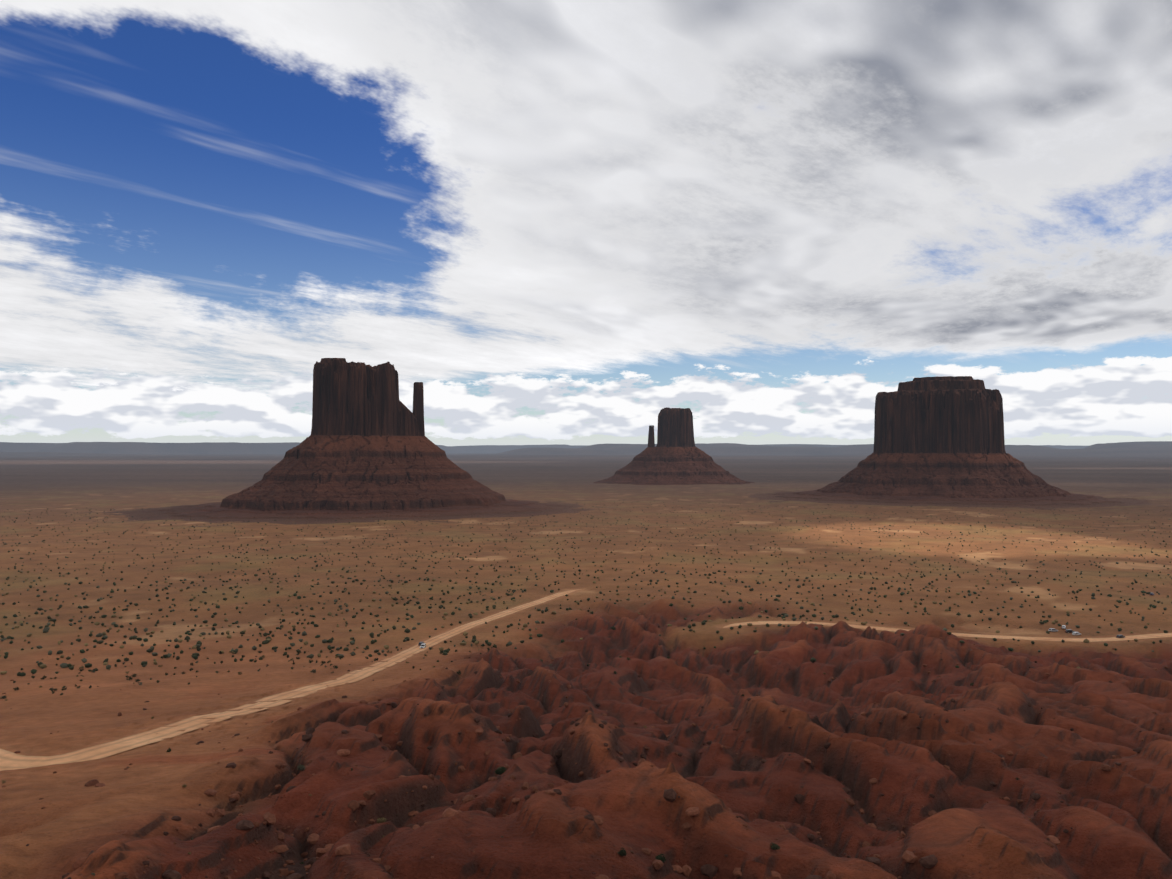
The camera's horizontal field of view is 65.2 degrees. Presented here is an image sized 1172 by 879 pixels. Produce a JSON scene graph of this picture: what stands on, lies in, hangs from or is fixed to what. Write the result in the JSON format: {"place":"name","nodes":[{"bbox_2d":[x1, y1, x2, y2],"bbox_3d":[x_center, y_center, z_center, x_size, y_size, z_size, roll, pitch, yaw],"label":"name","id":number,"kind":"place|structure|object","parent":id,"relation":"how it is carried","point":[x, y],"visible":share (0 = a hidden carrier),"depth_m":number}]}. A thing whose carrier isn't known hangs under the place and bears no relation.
{"place":"outdoors","nodes":[
{"label":"outdoors","id":0,"kind":"place"},
{"bbox_2d":[0,588,584,770],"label":"road","id":1,"kind":"structure","parent":0,"point":[9,760],"depth_m":214.41},
{"bbox_2d":[0,441,1171,878],"bbox_3d":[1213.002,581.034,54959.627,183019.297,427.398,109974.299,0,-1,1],"label":"ground","id":2,"kind":"structure","parent":0,"point":[1116,819],"depth_m":355.15},
{"bbox_2d":[75,358,620,526],"bbox_3d":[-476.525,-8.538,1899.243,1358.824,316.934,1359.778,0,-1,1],"label":"butte","id":3,"kind":"object","parent":2,"relation":"on","point":[367,450],"visible":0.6,"depth_m":1794.55},
{"bbox_2d":[2,612,1168,878],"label":"rocks","id":4,"kind":"object","parent":2,"relation":"on","point":[708,870],"visible":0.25,"depth_m":115.09},
{"bbox_2d":[0,500,1171,875],"bbox_3d":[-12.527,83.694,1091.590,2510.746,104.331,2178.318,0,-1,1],"label":"shrubs","id":5,"kind":"object","parent":2,"relation":"on","point":[340,656],"visible":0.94,"depth_m":623.07},
{"bbox_2d":[538,407,806,487],"bbox_3d":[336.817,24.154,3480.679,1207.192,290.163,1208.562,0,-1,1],"label":"butte","id":6,"kind":"object","parent":2,"relation":"on","point":[675,456],"visible":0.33,"depth_m":3392.32},
{"bbox_2d":[726,376,1171,510],"bbox_3d":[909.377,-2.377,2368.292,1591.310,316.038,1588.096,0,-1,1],"label":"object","id":7,"kind":"object","parent":2,"relation":"on","point":[939,441],"visible":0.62,"depth_m":2244.56},
{"bbox_2d":[0,0,1171,445],"label":"sky","id":8,"kind":"structure","parent":0,"point":[568,222]},
{"bbox_2d":[723,621,1171,641],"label":"road","id":9,"kind":"structure","parent":0,"point":[1148,636],"depth_m":517.50}
]}

